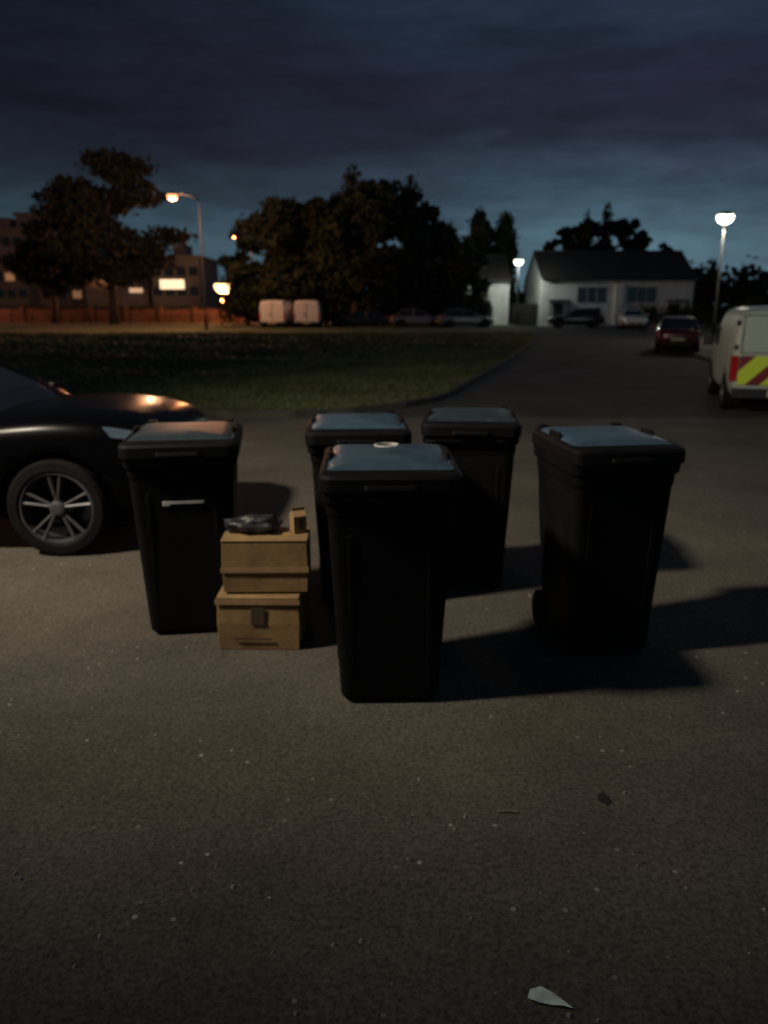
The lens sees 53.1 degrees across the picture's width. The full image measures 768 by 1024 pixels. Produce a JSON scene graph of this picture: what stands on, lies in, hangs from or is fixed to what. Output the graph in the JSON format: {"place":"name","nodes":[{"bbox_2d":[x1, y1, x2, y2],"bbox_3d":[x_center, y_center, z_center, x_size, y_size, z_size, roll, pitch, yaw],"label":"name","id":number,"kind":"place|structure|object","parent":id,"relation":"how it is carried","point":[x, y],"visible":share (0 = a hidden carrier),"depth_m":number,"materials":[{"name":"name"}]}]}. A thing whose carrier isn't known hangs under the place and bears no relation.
{"place":"outdoors","nodes":[
{"label":"outdoors","id":0,"kind":"place"},
{"bbox_2d":[214,281,229,295],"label":"street lamp","id":1,"kind":"object","parent":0,"point":[219,286],"visible":0.54,"depth_m":98.34,"materials":[{"name":"glass"}]},
{"bbox_2d":[0,322,535,411],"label":"grass field","id":2,"kind":"structure","parent":0,"point":[84,327],"depth_m":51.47,"materials":[{"name":"green plant"}]},
{"bbox_2d":[0,218,98,323],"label":"street tree","id":3,"kind":"object","parent":2,"relation":"on","point":[25,261],"visible":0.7,"depth_m":76.56,"materials":[{"name":"green plant"}]},
{"bbox_2d":[27,146,198,324],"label":"street tree","id":4,"kind":"object","parent":2,"relation":"on","point":[75,210],"visible":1,"depth_m":69.27,"materials":[{"name":"green plant"}]},
{"bbox_2d":[217,240,263,324],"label":"broadleaf tree","id":5,"kind":"object","parent":2,"relation":"on","point":[245,248],"visible":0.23,"depth_m":68.17,"materials":[{"name":"green plant"}]},
{"bbox_2d":[225,195,327,321],"bbox_3d":[-7.933,-20.776,64.273,10.372,10.965,9.428,12,19,40],"label":"broadleaf tree","id":6,"kind":"object","parent":2,"relation":"on","point":[280,277],"visible":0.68,"depth_m":61.78,"materials":[{"name":"green plant"}]},
{"bbox_2d":[286,191,393,325],"bbox_3d":[-4.146,-20.989,64.807,8.291,11.813,11.003,-9,17,-32],"label":"broadleaf tree","id":7,"kind":"object","parent":2,"relation":"on","point":[331,305],"visible":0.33,"depth_m":62.23,"materials":[{"name":"green plant"}]},
{"bbox_2d":[216,293,492,325],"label":"hedge","id":8,"kind":"object","parent":2,"relation":"on","point":[223,308],"visible":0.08,"depth_m":67.42,"materials":[{"name":"green plant"}]},
{"bbox_2d":[337,163,376,326],"bbox_3d":[-2.219,-20.984,61.414,4.300,12.771,3.501,0,15,0],"label":"poplar tree","id":9,"kind":"object","parent":2,"relation":"on","point":[351,180],"visible":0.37,"depth_m":60.16,"materials":[{"name":"green plant"}]},
{"bbox_2d":[306,178,430,326],"bbox_3d":[-1.220,-20.565,61.848,8.883,11.784,9.538,11,18,37],"label":"broadleaf tree","id":10,"kind":"object","parent":2,"relation":"on","point":[380,273],"visible":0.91,"depth_m":59.45,"materials":[{"name":"green plant"}]},
{"bbox_2d":[392,173,433,298],"bbox_3d":[2.277,-21.088,62.604,3.600,12.369,3.518,0,15,0],"label":"poplar tree","id":11,"kind":"object","parent":2,"relation":"on","point":[409,207],"visible":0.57,"depth_m":61.47,"materials":[{"name":"green plant"}]},
{"bbox_2d":[386,187,448,315],"bbox_3d":[2.348,-20.854,64.065,7.475,11.224,5.880,0,15,0],"label":"broadleaf tree","id":12,"kind":"object","parent":2,"relation":"on","point":[431,215],"visible":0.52,"depth_m":62.58,"materials":[{"name":"green plant"}]},
{"bbox_2d":[414,221,480,315],"bbox_3d":[4.851,-19.820,65.064,6.984,8.702,7.852,0,15,0],"label":"broadleaf tree","id":13,"kind":"object","parent":2,"relation":"on","point":[457,273],"visible":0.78,"depth_m":62.99,"materials":[{"name":"green plant"}]},
{"bbox_2d":[462,247,491,316],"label":"broadleaf tree","id":14,"kind":"object","parent":2,"relation":"on","point":[480,287],"visible":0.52,"depth_m":66.51,"materials":[{"name":"green plant"}]},
{"bbox_2d":[461,206,496,253],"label":"poplar tree","id":15,"kind":"object","parent":2,"relation":"on","point":[482,230],"visible":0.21,"depth_m":78.53,"materials":[{"name":"green plant"}]},
{"bbox_2d":[0,418,767,1023],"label":"forecourt","id":16,"kind":"structure","parent":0,"point":[334,794],"depth_m":2.80,"materials":[{"name":"grey asphalt"}]},
{"bbox_2d":[0,359,207,555],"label":"parked car","id":17,"kind":"object","parent":16,"relation":"on","point":[65,490],"visible":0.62,"depth_m":5.52,"materials":[{"name":"black paint"}]},
{"bbox_2d":[118,418,242,632],"bbox_3d":[-1.094,0.068,4.347,0.600,1.112,0.774,-2,15,-8],"label":"wheelie bin","id":18,"kind":"object","parent":16,"relation":"on","point":[183,479],"visible":0.93,"depth_m":4.04,"materials":[{"name":"black plastic"}]},
{"bbox_2d":[214,586,307,649],"bbox_3d":[-0.650,0.525,4.193,0.438,0.302,0.437,0,15,1],"label":"cardboard box","id":19,"kind":"object","parent":16,"relation":"on","point":[264,620],"visible":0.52,"depth_m":3.99,"materials":[{"name":"brown cardboard"}]},
{"bbox_2d":[220,527,310,591],"bbox_3d":[-0.617,0.245,4.081,0.453,0.294,0.272,0,15,-1],"label":"cardboard box","id":20,"kind":"object","parent":19,"relation":"on","point":[279,560],"visible":0.88,"depth_m":3.96,"materials":[{"name":"brown cardboard"}]},
{"bbox_2d":[223,514,282,533],"bbox_3d":[-0.690,0.054,4.045,0.318,0.095,0.169,0,15,0],"label":"bin bag","id":21,"kind":"object","parent":20,"relation":"on","point":[258,524],"visible":1,"depth_m":3.99,"materials":[{"name":"black plastic"}]},
{"bbox_2d":[289,506,306,532],"bbox_3d":[-0.452,0.037,4.038,0.070,0.128,0.072,-7,16,-24],"label":"drink carton","id":22,"kind":"object","parent":20,"relation":"on","point":[298,520],"visible":1,"depth_m":4.02,"materials":[{"name":"cardboard"}]},
{"bbox_2d":[305,410,411,604],"bbox_3d":[-0.160,-0.033,4.734,0.600,1.112,0.774,-1,15,-3],"label":"wheelie bin","id":23,"kind":"object","parent":16,"relation":"on","point":[323,431],"visible":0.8,"depth_m":4.39,"materials":[{"name":"black plastic"}]},
{"bbox_2d":[318,439,462,699],"bbox_3d":[0.020,0.260,3.601,0.600,1.116,0.774,0,15,-1],"label":"wheelie bin","id":24,"kind":"object","parent":16,"relation":"on","point":[390,508],"visible":1,"depth_m":3.30,"materials":[{"name":"black plastic"}]},
{"bbox_2d":[421,405,521,587],"bbox_3d":[0.554,-0.108,5.024,0.600,1.112,0.774,2,15,6],"label":"wheelie bin","id":25,"kind":"object","parent":16,"relation":"on","point":[479,444],"visible":0.91,"depth_m":4.71,"materials":[{"name":"black plastic"}]},
{"bbox_2d":[497,808,516,811],"bbox_3d":[0.435,1.055,2.720,0.071,0.008,0.019,0,15,0],"label":"twig","id":26,"kind":"object","parent":16,"relation":"on","point":[506,810],"visible":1,"depth_m":2.71,"materials":[{"name":"brown wood"}]},
{"bbox_2d":[528,986,572,1007],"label":"paper litter","id":27,"kind":"object","parent":16,"relation":"on","point":[541,994],"visible":1,"depth_m":1.98,"materials":[{"name":"white paper"}]},
{"bbox_2d":[598,792,610,804],"bbox_3d":[0.799,1.042,2.797,0.050,0.001,0.078,0,15,0],"label":"tar spot","id":28,"kind":"object","parent":16,"relation":"on","point":[603,797],"visible":1,"depth_m":2.79,"materials":[{"name":"black asphalt"}]},
{"bbox_2d":[531,422,685,654],"bbox_3d":[1.121,0.133,4.054,0.570,1.134,0.728,-2,15,-8],"label":"wheelie bin","id":29,"kind":"object","parent":16,"relation":"on","point":[604,494],"visible":1,"depth_m":3.81,"materials":[{"name":"black plastic"}]},
{"bbox_2d":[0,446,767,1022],"bbox_3d":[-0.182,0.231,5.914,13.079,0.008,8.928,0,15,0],"label":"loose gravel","id":30,"kind":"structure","parent":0,"point":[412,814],"depth_m":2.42,"materials":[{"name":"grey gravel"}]},
{"bbox_2d":[0,0,767,304],"label":"sky","id":31,"kind":"structure","parent":0,"point":[545,113],"materials":[{"name":"blue"}]},
{"bbox_2d":[511,303,537,325],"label":"timber gate","id":32,"kind":"structure","parent":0,"point":[527,319],"depth_m":70.70,"materials":[{"name":"wood"}]},
{"bbox_2d":[296,326,767,417],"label":"road","id":33,"kind":"structure","parent":0,"point":[586,372],"depth_m":19.09,"materials":[{"name":"grey asphalt"}]},
{"bbox_2d":[514,258,522,324],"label":"street lamp","id":34,"kind":"object","parent":33,"relation":"on","point":[518,261],"visible":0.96,"depth_m":67.34,"materials":[{"name":"metal"}]},
{"bbox_2d":[547,309,604,327],"bbox_3d":[15.495,-15.640,62.062,4.490,1.455,2.140,1,15,5],"label":"parked car","id":35,"kind":"object","parent":33,"relation":"on","point":[590,318],"visible":1,"depth_m":61.28,"materials":[{"name":"blue paint"}]},
{"bbox_2d":[617,309,648,328],"bbox_3d":[18.799,-14.632,58.185,2.140,1.455,4.490,3,15,10],"label":"parked car","id":36,"kind":"object","parent":33,"relation":"on","point":[632,318],"visible":0.98,"depth_m":56.84,"materials":[{"name":"white paint"}]},
{"bbox_2d":[652,317,704,352],"bbox_3d":[12.602,-7.632,32.944,2.140,1.455,4.490,5,15,19],"label":"parked car","id":37,"kind":"object","parent":33,"relation":"on","point":[677,333],"visible":0.99,"depth_m":31.21,"materials":[{"name":"red paint"}]},
{"bbox_2d":[703,306,767,408],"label":"utility van","id":38,"kind":"object","parent":33,"relation":"on","point":[738,371],"visible":1,"depth_m":13.04,"materials":[{"name":"paint"}]},
{"bbox_2d":[508,318,720,341],"bbox_3d":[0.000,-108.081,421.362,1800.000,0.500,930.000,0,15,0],"label":"ground","id":39,"kind":"structure","parent":0,"point":[706,330],"depth_m":56.36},
{"bbox_2d":[0,218,40,307],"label":"block of flats","id":40,"kind":"structure","parent":39,"relation":"on","point":[15,289],"depth_m":122.93,"materials":[{"name":"brown brick"}]},
{"bbox_2d":[5,272,14,280],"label":"lit windows","id":41,"kind":"structure","parent":40,"relation":"in","point":[8,277],"depth_m":122.49,"materials":[{"name":"brown glass"}]},
{"bbox_2d":[0,237,28,307],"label":"windows","id":42,"kind":"structure","parent":40,"relation":"in","point":[5,241],"depth_m":123.00,"materials":[{"name":"black glass"}]},
{"bbox_2d":[12,212,123,307],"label":"block of flats","id":43,"kind":"structure","parent":39,"relation":"on","point":[77,298],"depth_m":127.08,"materials":[{"name":"brown brick"}]},
{"bbox_2d":[19,222,81,307],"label":"windows","id":44,"kind":"structure","parent":43,"relation":"in","point":[45,294],"depth_m":127.03,"materials":[{"name":"black glass"}]},
{"bbox_2d":[73,290,81,297],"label":"lit windows","id":45,"kind":"structure","parent":43,"relation":"in","point":[76,294],"depth_m":127.00,"materials":[{"name":"brown glass"}]},
{"bbox_2d":[0,314,209,322],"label":"post and rail fence","id":46,"kind":"object","parent":39,"relation":"on","point":[90,319],"visible":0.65,"depth_m":81.46,"materials":[{"name":"metal"}]},
{"bbox_2d":[1,300,220,307],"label":"hedge","id":47,"kind":"object","parent":39,"relation":"on","point":[63,305],"visible":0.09,"depth_m":108.14,"materials":[{"name":"green plant"}]},
{"bbox_2d":[86,251,152,307],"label":"walls","id":48,"kind":"structure","parent":39,"relation":"on","point":[125,297],"depth_m":121.38,"materials":[{"name":"brown brick"}]},
{"bbox_2d":[87,280,148,307],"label":"windows","id":49,"kind":"structure","parent":48,"relation":"attached to","point":[93,285],"depth_m":120.92,"materials":[{"name":"black glass"}]},
{"bbox_2d":[129,287,143,292],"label":"lit shop sign","id":50,"kind":"object","parent":48,"relation":"attached to","point":[136,289],"visible":1,"depth_m":120.67,"materials":[{"name":"beige"}]},
{"bbox_2d":[0,307,251,321],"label":"roadside brick wall","id":51,"kind":"structure","parent":39,"relation":"on","point":[103,313],"depth_m":88.61,"materials":[{"name":"brick"}]},
{"bbox_2d":[151,244,219,307],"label":"building","id":52,"kind":"structure","parent":39,"relation":"on","point":[186,258],"depth_m":119.64,"materials":[{"name":"brown brick"}]},
{"bbox_2d":[159,278,185,289],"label":"lit shop sign","id":53,"kind":"object","parent":52,"relation":"attached to","point":[172,283],"visible":1,"depth_m":118.64,"materials":[{"name":"beige"}]},
{"bbox_2d":[153,267,199,307],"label":"windows","id":54,"kind":"structure","parent":52,"relation":"attached to","point":[193,271],"depth_m":119.07,"materials":[{"name":"black glass"}]},
{"bbox_2d":[152,277,200,297],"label":"floor bands","id":55,"kind":"object","parent":52,"relation":"attached to","point":[176,297],"visible":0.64,"depth_m":119.30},
{"bbox_2d":[167,192,207,329],"bbox_3d":[-13.147,-16.666,51.462,2.185,8.870,0.400,0,15,0],"label":"street lamp","id":56,"kind":"object","parent":39,"relation":"on","point":[172,196],"visible":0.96,"depth_m":51.11,"materials":[{"name":"metal"}]},
{"bbox_2d":[259,300,293,327],"bbox_3d":[-8.202,-15.395,59.818,2.530,2.110,5.166,1,15,4],"label":"white van","id":57,"kind":"object","parent":39,"relation":"on","point":[272,313],"visible":0.89,"depth_m":57.47,"materials":[{"name":"paint"}]},
{"bbox_2d":[293,300,324,327],"bbox_3d":[-5.899,-15.445,60.011,2.530,2.110,5.166,-1,15,-2],"label":"white van","id":58,"kind":"object","parent":39,"relation":"on","point":[307,313],"visible":0.99,"depth_m":57.62,"materials":[{"name":"paint"}]},
{"bbox_2d":[333,309,388,326],"bbox_3d":[-1.805,-15.212,60.416,4.490,1.455,2.140,-1,15,-4],"label":"parked car","id":59,"kind":"object","parent":39,"relation":"on","point":[369,317],"visible":0.96,"depth_m":59.66,"materials":[{"name":"blue paint"}]},
{"bbox_2d":[200,325,537,417],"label":"kerb","id":60,"kind":"structure","parent":39,"relation":"on","point":[447,393],"depth_m":13.62,"materials":[{"name":"concrete"}]},
{"bbox_2d":[388,309,439,326],"bbox_3d":[2.605,-15.137,60.126,4.490,1.455,2.140,-1,15,-5],"label":"parked car","id":61,"kind":"object","parent":39,"relation":"on","point":[409,317],"visible":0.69,"depth_m":59.32,"materials":[{"name":"silver paint"}]},
{"bbox_2d":[434,309,493,327],"bbox_3d":[6.205,-14.885,59.159,4.490,1.455,2.140,-3,15,-10],"label":"parked car","id":62,"kind":"object","parent":39,"relation":"on","point":[450,318],"visible":0.98,"depth_m":58.36,"materials":[{"name":"silver paint"}]},
{"bbox_2d":[466,282,509,324],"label":"walls","id":63,"kind":"structure","parent":39,"relation":"on","point":[498,293],"depth_m":71.35,"materials":[{"name":"white paint"}]},
{"bbox_2d":[421,254,511,280],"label":"roof","id":64,"kind":"structure","parent":63,"relation":"on","point":[497,269],"depth_m":72.18,"materials":[{"name":"tile"}]},
{"bbox_2d":[219,255,767,317],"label":"distant woodland","id":65,"kind":"object","parent":39,"relation":"on","point":[744,287],"visible":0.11,"depth_m":158.56,"materials":[{"name":"green plant"}]},
{"bbox_2d":[489,210,521,315],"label":"poplar tree","id":66,"kind":"object","parent":39,"relation":"on","point":[505,242],"visible":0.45,"depth_m":78.86,"materials":[{"name":"green plant"}]},
{"bbox_2d":[521,240,555,291],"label":"garden tree","id":67,"kind":"object","parent":39,"relation":"on","point":[548,245],"visible":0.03,"depth_m":85.34,"materials":[{"name":"green plant"}]},
{"bbox_2d":[552,226,581,249],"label":"garden tree","id":68,"kind":"object","parent":39,"relation":"on","point":[565,240],"visible":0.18,"depth_m":86.27,"materials":[{"name":"green plant"}]},
{"bbox_2d":[562,225,595,249],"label":"garden tree","id":69,"kind":"object","parent":39,"relation":"on","point":[575,234],"visible":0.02,"depth_m":86.88,"materials":[{"name":"green plant"}]},
{"bbox_2d":[578,208,595,249],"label":"conifer tree","id":70,"kind":"object","parent":39,"relation":"on","point":[584,233],"visible":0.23,"depth_m":84.66,"materials":[{"name":"green plant"}]},
{"bbox_2d":[578,219,612,249],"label":"garden tree","id":71,"kind":"object","parent":39,"relation":"on","point":[594,225],"visible":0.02,"depth_m":88.62,"materials":[{"name":"green plant"}]},
{"bbox_2d":[596,201,614,249],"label":"conifer tree","id":72,"kind":"object","parent":39,"relation":"on","point":[605,241],"visible":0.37,"depth_m":84.56,"materials":[{"name":"green plant"}]},
{"bbox_2d":[525,257,694,325],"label":"walls","id":73,"kind":"structure","parent":39,"relation":"on","point":[540,292],"depth_m":69.36,"materials":[{"name":"white paint"}]},
{"bbox_2d":[524,250,697,282],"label":"roof","id":74,"kind":"structure","parent":73,"relation":"on","point":[613,264],"depth_m":70.37,"materials":[{"name":"tile"}]},
{"bbox_2d":[577,287,656,318],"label":"windows","id":75,"kind":"structure","parent":73,"relation":"attached to","point":[590,296],"depth_m":69.29,"materials":[{"name":"black glass"}]},
{"bbox_2d":[576,286,657,319],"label":"window frames","id":76,"kind":"structure","parent":73,"relation":"attached to","point":[606,296],"depth_m":69.33,"materials":[{"name":"white plastic"}]},
{"bbox_2d":[548,300,688,325],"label":"door and porch","id":77,"kind":"structure","parent":73,"relation":"attached to","point":[557,309],"depth_m":69.48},
{"bbox_2d":[543,279,696,283],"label":"gutter and downpipe","id":78,"kind":"object","parent":73,"relation":"attached to","point":[619,279],"visible":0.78,"depth_m":68.56,"materials":[{"name":"plastic"}]},
{"bbox_2d":[612,284,623,325],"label":"porch pier","id":79,"kind":"structure","parent":39,"relation":"on","point":[618,299],"depth_m":69.06,"materials":[{"name":"white paint"}]},
{"bbox_2d":[608,218,652,249],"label":"garden tree","id":80,"kind":"object","parent":39,"relation":"on","point":[623,232],"visible":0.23,"depth_m":86.58,"materials":[{"name":"green plant"}]},
{"bbox_2d":[643,241,673,249],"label":"garden tree","id":81,"kind":"object","parent":39,"relation":"on","point":[664,246],"visible":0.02,"depth_m":86.91,"materials":[{"name":"green plant"}]},
{"bbox_2d":[634,327,711,362],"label":"kerb","id":82,"kind":"structure","parent":39,"relation":"on","point":[699,356],"depth_m":30.18,"materials":[{"name":"concrete"}]},
{"bbox_2d":[625,301,763,326],"bbox_3d":[30.171,-16.247,64.053,21.010,2.761,2.015,0,15,0],"label":"hedge","id":83,"kind":"object","parent":39,"relation":"on","point":[703,315],"visible":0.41,"depth_m":63.77,"materials":[{"name":"green plant"}]},
{"bbox_2d":[711,212,734,339],"bbox_3d":[16.700,-11.626,38.307,0.782,6.263,0.460,0,15,0],"label":"street lamp","id":84,"kind":"object","parent":39,"relation":"on","point":[724,218],"visible":0.97,"depth_m":37.93,"materials":[{"name":"metal"}]},
{"bbox_2d":[741,293,767,306],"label":"hedge","id":85,"kind":"object","parent":39,"relation":"on","point":[746,303],"visible":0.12,"depth_m":50.29,"materials":[{"name":"green plant"}]},
{"bbox_2d":[647,325,714,357],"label":"footpath","id":86,"kind":"structure","parent":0,"point":[706,350],"depth_m":33.54,"materials":[{"name":"concrete"}]}
]}

